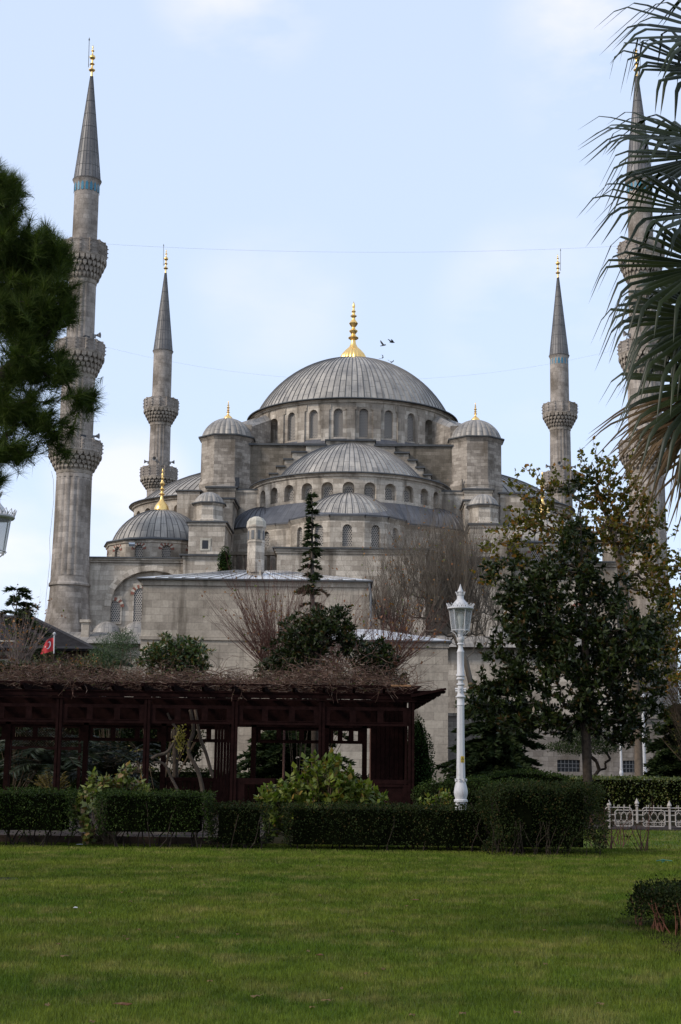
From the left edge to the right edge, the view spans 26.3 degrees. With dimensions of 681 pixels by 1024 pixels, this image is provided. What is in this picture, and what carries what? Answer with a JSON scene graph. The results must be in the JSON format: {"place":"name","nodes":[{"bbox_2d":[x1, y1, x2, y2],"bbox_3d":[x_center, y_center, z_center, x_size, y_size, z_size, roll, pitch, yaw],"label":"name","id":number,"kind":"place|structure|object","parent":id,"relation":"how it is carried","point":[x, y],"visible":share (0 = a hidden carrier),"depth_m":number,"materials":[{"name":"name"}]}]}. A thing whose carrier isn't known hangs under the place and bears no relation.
{"place":"outdoors","nodes":[
{"label":"outdoors","id":0,"kind":"place"},
{"bbox_2d":[41,632,55,667],"bbox_3d":[-10.282,5.770,51.037,0.529,3.162,0.125,1,-10,0],"label":"flag","id":1,"kind":"object","parent":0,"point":[49,645],"visible":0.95,"depth_m":51.22,"materials":[{"name":"red fabric"}]},
{"bbox_2d":[0,615,131,696],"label":"timber house","id":2,"kind":"structure","parent":0,"point":[62,639],"depth_m":79.96,"materials":[{"name":"wood"}]},
{"bbox_2d":[98,734,159,779],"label":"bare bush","id":3,"kind":"object","parent":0,"point":[137,761],"visible":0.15,"depth_m":55.94,"materials":[{"name":"brown plant"}]},
{"bbox_2d":[0,805,271,843],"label":"path","id":4,"kind":"structure","parent":0,"point":[67,832],"depth_m":29.59,"materials":[{"name":"grey stone"}]},
{"bbox_2d":[137,516,372,775],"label":"tomb building","id":5,"kind":"structure","parent":0,"point":[175,604],"depth_m":122.41,"materials":[{"name":"stone"}]},
{"bbox_2d":[0,830,680,1023],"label":"lawn","id":6,"kind":"structure","parent":0,"point":[369,965],"depth_m":11.97,"materials":[{"name":"green plant"}]},
{"bbox_2d":[0,491,16,556],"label":"street lamp","id":7,"kind":"object","parent":6,"relation":"on","point":[5,516],"visible":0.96,"depth_m":20.20,"materials":[{"name":"white metal"}]},
{"bbox_2d":[0,157,105,495],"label":"pine tree","id":8,"kind":"object","parent":6,"relation":"on","point":[39,306],"visible":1,"depth_m":12.27,"materials":[{"name":"green plant"}]},
{"bbox_2d":[116,1002,131,1005],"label":"fallen leaf","id":9,"kind":"object","parent":6,"relation":"on","point":[123,1003],"visible":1,"depth_m":9.47,"materials":[{"name":"brown plant"}]},
{"bbox_2d":[0,843,479,852],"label":"planting bed","id":10,"kind":"object","parent":6,"relation":"on","point":[242,846],"visible":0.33,"depth_m":27.15,"materials":[{"name":"soil"}]},
{"bbox_2d":[0,784,85,846],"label":"hedge","id":11,"kind":"object","parent":10,"relation":"on","point":[35,811],"visible":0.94,"depth_m":26.93,"materials":[{"name":"green plant"}]},
{"bbox_2d":[71,761,150,844],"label":"hydrangea","id":12,"kind":"object","parent":10,"relation":"on","point":[87,824],"visible":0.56,"depth_m":28.00,"materials":[{"name":"green plant"}]},
{"bbox_2d":[92,787,216,847],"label":"hedge","id":13,"kind":"object","parent":10,"relation":"on","point":[136,811],"visible":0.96,"depth_m":26.91,"materials":[{"name":"green plant"}]},
{"bbox_2d":[205,798,274,848],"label":"hedge","id":14,"kind":"object","parent":10,"relation":"on","point":[239,825],"visible":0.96,"depth_m":26.87,"materials":[{"name":"green plant"}]},
{"bbox_2d":[279,799,500,851],"bbox_3d":[0.899,5.847,27.250,4.138,0.943,1.399,1,-10,0],"label":"hedge","id":15,"kind":"object","parent":10,"relation":"on","point":[406,824],"visible":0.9,"depth_m":26.87,"materials":[{"name":"green plant"}]},
{"bbox_2d":[476,776,546,807],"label":"round bush","id":16,"kind":"object","parent":6,"relation":"on","point":[509,778],"visible":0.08,"depth_m":33.42,"materials":[{"name":"green plant"}]},
{"bbox_2d":[485,849,611,856],"bbox_3d":[3.784,6.255,26.785,2.171,0.001,2.300,1,-10,0],"label":"planting bed","id":17,"kind":"object","parent":6,"relation":"on","point":[555,851],"visible":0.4,"depth_m":26.45,"materials":[{"name":"soil"}]},
{"bbox_2d":[471,779,611,855],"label":"hedge","id":18,"kind":"object","parent":17,"relation":"on","point":[541,814],"visible":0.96,"depth_m":26.27,"materials":[{"name":"green plant"}]},
{"bbox_2d":[587,809,607,846],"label":"rose bush","id":19,"kind":"object","parent":6,"relation":"on","point":[593,830],"visible":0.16,"depth_m":29.26,"materials":[{"name":"green plant"}]},
{"bbox_2d":[600,791,618,848],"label":"rose bush","id":20,"kind":"object","parent":6,"relation":"on","point":[612,841],"visible":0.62,"depth_m":28.26,"materials":[{"name":"green plant"}]},
{"bbox_2d":[598,808,643,846],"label":"rose bush","id":21,"kind":"object","parent":6,"relation":"on","point":[622,829],"visible":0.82,"depth_m":29.22,"materials":[{"name":"brown plant"}]},
{"bbox_2d":[578,0,680,538],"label":"fan palm","id":22,"kind":"object","parent":6,"relation":"on","point":[664,428],"visible":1,"depth_m":9.32,"materials":[{"name":"green plant"}]},
{"bbox_2d":[624,793,653,851],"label":"rose bush","id":23,"kind":"object","parent":6,"relation":"on","point":[641,843],"visible":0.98,"depth_m":27.62,"materials":[{"name":"brown plant"}]},
{"bbox_2d":[615,918,680,954],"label":"planting bed","id":24,"kind":"object","parent":6,"relation":"on","point":[650,924],"visible":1,"depth_m":14.07,"materials":[{"name":"soil"}]},
{"bbox_2d":[620,873,680,935],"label":"hedge","id":25,"kind":"object","parent":24,"relation":"on","point":[662,898],"visible":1,"depth_m":14.30,"materials":[{"name":"green plant"}]},
{"bbox_2d":[0,0,680,694],"label":"sky","id":26,"kind":"structure","parent":0,"point":[380,143],"materials":[{"name":"blue"}]},
{"bbox_2d":[66,302,631,768],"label":"mosque","id":27,"kind":"structure","parent":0,"point":[350,434],"depth_m":179.19,"materials":[{"name":"grey stone"}]},
{"bbox_2d":[202,540,207,548],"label":"window","id":28,"kind":"structure","parent":27,"relation":"in","point":[204,542],"depth_m":168.91,"materials":[{"name":"grey glass"}]},
{"bbox_2d":[200,538,210,550],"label":"window frame","id":29,"kind":"structure","parent":27,"relation":"in","point":[209,539],"depth_m":168.87,"materials":[{"name":"stone"}]},
{"bbox_2d":[265,532,268,546],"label":"window","id":30,"kind":"structure","parent":27,"relation":"in","point":[266,534],"depth_m":176.67,"materials":[{"name":"grey glass"}]},
{"bbox_2d":[289,413,294,440],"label":"window","id":31,"kind":"structure","parent":27,"relation":"in","point":[292,418],"depth_m":193.80,"materials":[{"name":"grey glass"}]},
{"bbox_2d":[299,528,301,546],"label":"window","id":32,"kind":"structure","parent":27,"relation":"in","point":[300,534],"depth_m":171.23,"materials":[{"name":"grey glass"}]},
{"bbox_2d":[310,411,317,437],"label":"window","id":33,"kind":"structure","parent":27,"relation":"in","point":[314,415],"depth_m":192.19,"materials":[{"name":"grey glass"}]},
{"bbox_2d":[315,525,322,546],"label":"window","id":34,"kind":"structure","parent":27,"relation":"in","point":[319,530],"depth_m":169.26,"materials":[{"name":"grey glass"}]},
{"bbox_2d":[334,409,342,436],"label":"window","id":35,"kind":"structure","parent":27,"relation":"in","point":[338,414],"depth_m":191.30,"materials":[{"name":"grey glass"}]},
{"bbox_2d":[342,525,351,545],"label":"window","id":36,"kind":"structure","parent":27,"relation":"in","point":[347,529],"depth_m":168.70,"materials":[{"name":"grey glass"}]},
{"bbox_2d":[359,409,367,436],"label":"window","id":37,"kind":"structure","parent":27,"relation":"in","point":[363,414],"depth_m":191.26,"materials":[{"name":"grey glass"}]},
{"bbox_2d":[371,526,378,546],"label":"window","id":38,"kind":"structure","parent":27,"relation":"in","point":[373,532],"depth_m":169.11,"materials":[{"name":"grey glass"}]},
{"bbox_2d":[384,411,391,438],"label":"window","id":39,"kind":"structure","parent":27,"relation":"in","point":[388,416],"depth_m":191.96,"materials":[{"name":"grey glass"}]},
{"bbox_2d":[407,414,412,441],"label":"window","id":40,"kind":"structure","parent":27,"relation":"in","point":[410,419],"depth_m":193.42,"materials":[{"name":"grey glass"}]},
{"bbox_2d":[70,797,680,830],"bbox_3d":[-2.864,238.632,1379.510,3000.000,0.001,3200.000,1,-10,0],"label":"ground","id":41,"kind":"structure","parent":0,"point":[660,816],"depth_m":46.64,"materials":[{"name":"soil"}]},
{"bbox_2d":[0,584,71,664],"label":"bare bush","id":42,"kind":"object","parent":41,"relation":"on","point":[19,653],"visible":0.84,"depth_m":54.12,"materials":[{"name":"brown plant"}]},
{"bbox_2d":[0,586,74,695],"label":"cedar tree","id":43,"kind":"object","parent":41,"relation":"on","point":[22,591],"visible":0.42,"depth_m":71.90,"materials":[{"name":"green plant"}]},
{"bbox_2d":[28,768,70,792],"bbox_3d":[-8.639,8.242,43.166,1.282,1.371,1.392,1,-10,0],"label":"cycad","id":44,"kind":"object","parent":41,"relation":"on","point":[47,782],"visible":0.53,"depth_m":43.11,"materials":[{"name":"green plant"}]},
{"bbox_2d":[0,659,126,792],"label":"dark shrub","id":45,"kind":"object","parent":41,"relation":"on","point":[14,755],"visible":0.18,"depth_m":49.28,"materials":[{"name":"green plant"}]},
{"bbox_2d":[0,727,135,793],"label":"feather palm","id":46,"kind":"object","parent":41,"relation":"on","point":[69,759],"visible":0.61,"depth_m":48.86,"materials":[{"name":"green plant"}]},
{"bbox_2d":[45,38,108,631],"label":"minaret","id":47,"kind":"object","parent":41,"relation":"on","point":[69,585],"visible":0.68,"depth_m":169.64,"materials":[{"name":"stone"}]},
{"bbox_2d":[107,347,596,379],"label":"festoon wire","id":48,"kind":"object","parent":47,"relation":"attached to","point":[330,379],"visible":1,"depth_m":171.99,"materials":[{"name":"grey metal"}]},
{"bbox_2d":[33,636,126,778],"bbox_3d":[-9.422,7.190,51.377,4.050,6.205,2.522,3,-10,-14],"label":"bramble","id":49,"kind":"object","parent":41,"relation":"on","point":[77,658],"visible":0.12,"depth_m":51.67,"materials":[{"name":"brown plant"}]},
{"bbox_2d":[0,727,205,770],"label":"dark bush","id":50,"kind":"object","parent":41,"relation":"on","point":[127,733],"visible":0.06,"depth_m":64.34,"materials":[{"name":"green plant"}]},
{"bbox_2d":[0,765,216,799],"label":"hedge","id":51,"kind":"object","parent":41,"relation":"on","point":[155,774],"visible":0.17,"depth_m":57.19,"materials":[{"name":"green plant"}]},
{"bbox_2d":[79,627,140,773],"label":"feathery bush","id":52,"kind":"object","parent":41,"relation":"on","point":[124,649],"visible":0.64,"depth_m":52.62,"materials":[{"name":"green plant"}]},
{"bbox_2d":[51,735,171,789],"bbox_3d":[-8.325,9.219,52.039,4.329,2.456,4.544,-2,-10,15],"label":"feather palm","id":53,"kind":"object","parent":41,"relation":"on","point":[106,762],"visible":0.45,"depth_m":51.73,"materials":[{"name":"green plant"}]},
{"bbox_2d":[0,834,258,845],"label":"kerb","id":54,"kind":"structure","parent":41,"relation":"on","point":[78,839],"depth_m":28.03,"materials":[{"name":"stone"}]},
{"bbox_2d":[139,244,179,495],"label":"minaret","id":55,"kind":"object","parent":41,"relation":"on","point":[161,406],"visible":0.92,"depth_m":241.59,"materials":[{"name":"stone"}]},
{"bbox_2d":[151,713,191,790],"bbox_3d":[-4.727,7.091,40.817,1.151,2.940,0.555,1,-10,0],"label":"wisteria","id":56,"kind":"object","parent":41,"relation":"on","point":[175,740],"visible":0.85,"depth_m":40.82,"materials":[{"name":"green plant"}]},
{"bbox_2d":[133,631,216,789],"bbox_3d":[-5.470,7.036,47.466,2.765,6.413,2.055,1,-10,0],"label":"magnolia tree","id":57,"kind":"object","parent":41,"relation":"on","point":[193,651],"visible":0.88,"depth_m":47.50,"materials":[{"name":"green plant"}]},
{"bbox_2d":[138,670,236,788],"bbox_3d":[-5.282,7.653,49.415,4.418,4.740,2.085,1,-10,0],"label":"dark shrub","id":58,"kind":"object","parent":41,"relation":"on","point":[170,742],"visible":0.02,"depth_m":49.32,"materials":[{"name":"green plant"}]},
{"bbox_2d":[187,709,213,812],"bbox_3d":[-3.952,7.125,41.277,0.810,3.061,0.309,1,-10,0],"label":"wisteria","id":59,"kind":"object","parent":41,"relation":"on","point":[198,772],"visible":0.88,"depth_m":41.30,"materials":[{"name":"brown plant"}]},
{"bbox_2d":[0,681,445,814],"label":"pergola","id":60,"kind":"object","parent":41,"relation":"on","point":[385,718],"visible":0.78,"depth_m":38.55,"materials":[{"name":"red wood"}]},
{"bbox_2d":[0,646,441,702],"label":"vine tangle","id":61,"kind":"object","parent":60,"relation":"on","point":[102,676],"visible":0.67,"depth_m":38.21,"materials":[{"name":"brown plant"}]},
{"bbox_2d":[217,545,232,570],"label":"cypress","id":62,"kind":"object","parent":41,"relation":"on","point":[224,562],"visible":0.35,"depth_m":150.96,"materials":[{"name":"green plant"}]},
{"bbox_2d":[197,527,379,778],"bbox_3d":[-1.832,5.165,49.828,6.564,9.852,6.562,1,-10,0],"label":"bare bush","id":63,"kind":"object","parent":41,"relation":"on","point":[264,639],"visible":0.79,"depth_m":50.03,"materials":[{"name":"brown plant"}]},
{"bbox_2d":[237,730,356,778],"bbox_3d":[-2.200,9.693,59.173,5.770,4.094,4.606,1,-10,0],"label":"cedar tree","id":64,"kind":"object","parent":41,"relation":"on","point":[269,759],"visible":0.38,"depth_m":58.45,"materials":[{"name":"green plant"}]},
{"bbox_2d":[247,672,367,775],"bbox_3d":[-0.720,7.668,49.439,5.035,4.827,2.087,1,-10,0],"label":"dark shrub","id":65,"kind":"object","parent":41,"relation":"on","point":[307,731],"visible":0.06,"depth_m":49.38,"materials":[{"name":"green plant"}]},
{"bbox_2d":[210,772,407,794],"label":"hedge","id":66,"kind":"object","parent":41,"relation":"on","point":[359,775],"visible":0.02,"depth_m":61.16,"materials":[{"name":"green plant"}]},
{"bbox_2d":[253,603,369,767],"bbox_3d":[-0.956,6.460,46.607,3.792,7.170,2.362,1,-10,0],"label":"magnolia tree","id":67,"kind":"object","parent":41,"relation":"on","point":[324,630],"visible":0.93,"depth_m":46.68,"materials":[{"name":"green plant"}]},
{"bbox_2d":[293,492,336,665],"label":"spruce tree","id":68,"kind":"object","parent":41,"relation":"on","point":[313,551],"visible":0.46,"depth_m":66.55,"materials":[{"name":"green plant"}]},
{"bbox_2d":[254,564,423,739],"bbox_3d":[-0.390,5.838,50.620,5.936,8.827,5.025,6,-11,-30],"label":"bare bush","id":69,"kind":"object","parent":41,"relation":"on","point":[331,648],"visible":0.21,"depth_m":50.69,"materials":[{"name":"brown plant"}]},
{"bbox_2d":[293,629,451,783],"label":"stone annex","id":70,"kind":"object","parent":41,"relation":"on","point":[433,714],"visible":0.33,"depth_m":114.15,"materials":[{"name":"grey stone"}]},
{"bbox_2d":[348,635,409,684],"bbox_3d":[1.208,7.055,46.988,2.035,6.174,1.667,5,-11,-22],"label":"magnolia tree","id":71,"kind":"object","parent":41,"relation":"on","point":[383,653],"visible":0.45,"depth_m":47.11,"materials":[{"name":"green plant"}]},
{"bbox_2d":[332,573,458,779],"bbox_3d":[1.883,5.896,49.743,5.567,8.470,5.257,1,-10,0],"label":"bare bush","id":72,"kind":"object","parent":41,"relation":"on","point":[399,649],"visible":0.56,"depth_m":49.81,"materials":[{"name":"brown plant"}]},
{"bbox_2d":[260,828,531,848],"bbox_3d":[1.220,7.100,31.856,5.590,0.001,7.809,1,-10,0],"label":"planting bed","id":73,"kind":"object","parent":41,"relation":"on","point":[278,839],"visible":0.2,"depth_m":29.57,"materials":[{"name":"soil"}]},
{"bbox_2d":[253,747,388,844],"bbox_3d":[-0.356,5.603,28.792,2.741,1.917,1.466,1,-10,0],"label":"hydrangea","id":74,"kind":"object","parent":73,"relation":"on","point":[336,784],"visible":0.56,"depth_m":28.56,"materials":[{"name":"green plant"}]},
{"bbox_2d":[418,788,454,809],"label":"hydrangea","id":75,"kind":"object","parent":73,"relation":"on","point":[444,796],"visible":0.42,"depth_m":29.97,"materials":[{"name":"green plant"}]},
{"bbox_2d":[411,777,467,809],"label":"round bush","id":76,"kind":"object","parent":73,"relation":"on","point":[431,789],"visible":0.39,"depth_m":35.01,"materials":[{"name":"green plant"}]},
{"bbox_2d":[446,584,473,807],"bbox_3d":[2.613,4.304,31.735,0.618,5.526,0.618,1,-10,0],"label":"street lamp","id":77,"kind":"object","parent":73,"relation":"on","point":[460,788],"visible":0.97,"depth_m":31.73,"materials":[{"name":"white metal"}]},
{"bbox_2d":[454,774,496,809],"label":"round bush","id":78,"kind":"object","parent":73,"relation":"on","point":[474,783],"visible":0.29,"depth_m":34.52,"materials":[{"name":"green plant"}]},
{"bbox_2d":[407,714,436,808],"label":"thuja","id":79,"kind":"object","parent":41,"relation":"on","point":[423,768],"visible":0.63,"depth_m":41.99,"materials":[{"name":"green plant"}]},
{"bbox_2d":[334,472,529,697],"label":"bare tree","id":80,"kind":"object","parent":41,"relation":"on","point":[464,565],"visible":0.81,"depth_m":134.13,"materials":[{"name":"brown plant"}]},
{"bbox_2d":[435,682,547,783],"bbox_3d":[6.114,8.779,55.378,5.232,4.797,5.752,1,-10,0],"label":"cedar tree","id":81,"kind":"object","parent":41,"relation":"on","point":[488,751],"visible":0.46,"depth_m":54.65,"materials":[{"name":"green plant"}]},
{"bbox_2d":[468,768,569,815],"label":"hedge","id":82,"kind":"object","parent":41,"relation":"on","point":[519,773],"visible":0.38,"depth_m":42.52,"materials":[{"name":"green plant"}]},
{"bbox_2d":[541,249,579,517],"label":"minaret","id":83,"kind":"object","parent":41,"relation":"on","point":[559,417],"visible":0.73,"depth_m":241.97,"materials":[{"name":"stone"}]},
{"bbox_2d":[453,465,675,818],"bbox_3d":[6.940,3.968,45.054,6.939,10.809,4.264,1,-10,0],"label":"magnolia tree","id":84,"kind":"object","parent":41,"relation":"on","point":[614,648],"visible":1,"depth_m":44.52,"materials":[{"name":"green plant"}]},
{"bbox_2d":[469,435,680,809],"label":"plane tree","id":85,"kind":"object","parent":41,"relation":"on","point":[611,525],"visible":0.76,"depth_m":54.87,"materials":[{"name":"green plant"}]},
{"bbox_2d":[545,725,625,778],"bbox_3d":[9.996,10.175,59.172,3.520,3.431,2.879,1,-10,0],"label":"topiary pine","id":86,"kind":"object","parent":41,"relation":"on","point":[565,745],"visible":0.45,"depth_m":59.01,"materials":[{"name":"green plant"}]},
{"bbox_2d":[619,745,622,775],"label":"street lamp","id":87,"kind":"object","parent":41,"relation":"on","point":[621,771],"visible":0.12,"depth_m":108.36,"materials":[{"name":"white metal"}]},
{"bbox_2d":[562,774,680,810],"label":"hedge","id":88,"kind":"object","parent":41,"relation":"on","point":[628,790],"visible":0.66,"depth_m":51.25,"materials":[{"name":"green plant"}]},
{"bbox_2d":[641,694,646,774],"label":"street lamp","id":89,"kind":"object","parent":41,"relation":"on","point":[644,751],"visible":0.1,"depth_m":76.95,"materials":[{"name":"white metal"}]},
{"bbox_2d":[616,39,678,714],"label":"minaret","id":90,"kind":"object","parent":41,"relation":"on","point":[623,347],"visible":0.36,"depth_m":170.98,"materials":[{"name":"stone"}]},
{"bbox_2d":[113,244,612,251],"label":"festoon wire","id":91,"kind":"object","parent":90,"relation":"attached to","point":[299,251],"visible":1,"depth_m":174.53,"materials":[{"name":"grey metal"}]},
{"bbox_2d":[643,703,680,779],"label":"cedar tree","id":92,"kind":"object","parent":41,"relation":"on","point":[665,761],"visible":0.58,"depth_m":57.08,"materials":[{"name":"green plant"}]},
{"bbox_2d":[448,713,667,782],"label":"precinct wall","id":93,"kind":"structure","parent":0,"point":[566,764],"depth_m":116.43,"materials":[{"name":"grey stone"}]},
{"bbox_2d":[557,760,578,771],"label":"window","id":94,"kind":"structure","parent":93,"relation":"in","point":[575,762],"depth_m":116.69,"materials":[{"name":"grey glass"}]},
{"bbox_2d":[623,761,633,771],"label":"window","id":95,"kind":"structure","parent":93,"relation":"in","point":[624,762],"depth_m":116.69,"materials":[{"name":"grey glass"}]},
{"bbox_2d":[600,514,629,629],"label":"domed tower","id":96,"kind":"structure","parent":0,"point":[607,557],"depth_m":185.50,"materials":[{"name":"stone"}]},
{"bbox_2d":[585,825,680,830],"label":"garden path","id":97,"kind":"structure","parent":0,"point":[673,828],"depth_m":37.91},
{"bbox_2d":[605,798,680,828],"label":"iron fence","id":98,"kind":"object","parent":97,"relation":"on","point":[669,811],"visible":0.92,"depth_m":37.43,"materials":[{"name":"white metal"}]},
{"bbox_2d":[650,615,680,760],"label":"tree","id":99,"kind":"object","parent":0,"point":[674,700],"visible":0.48,"depth_m":55.58,"materials":[{"name":"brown plant"}]}
]}

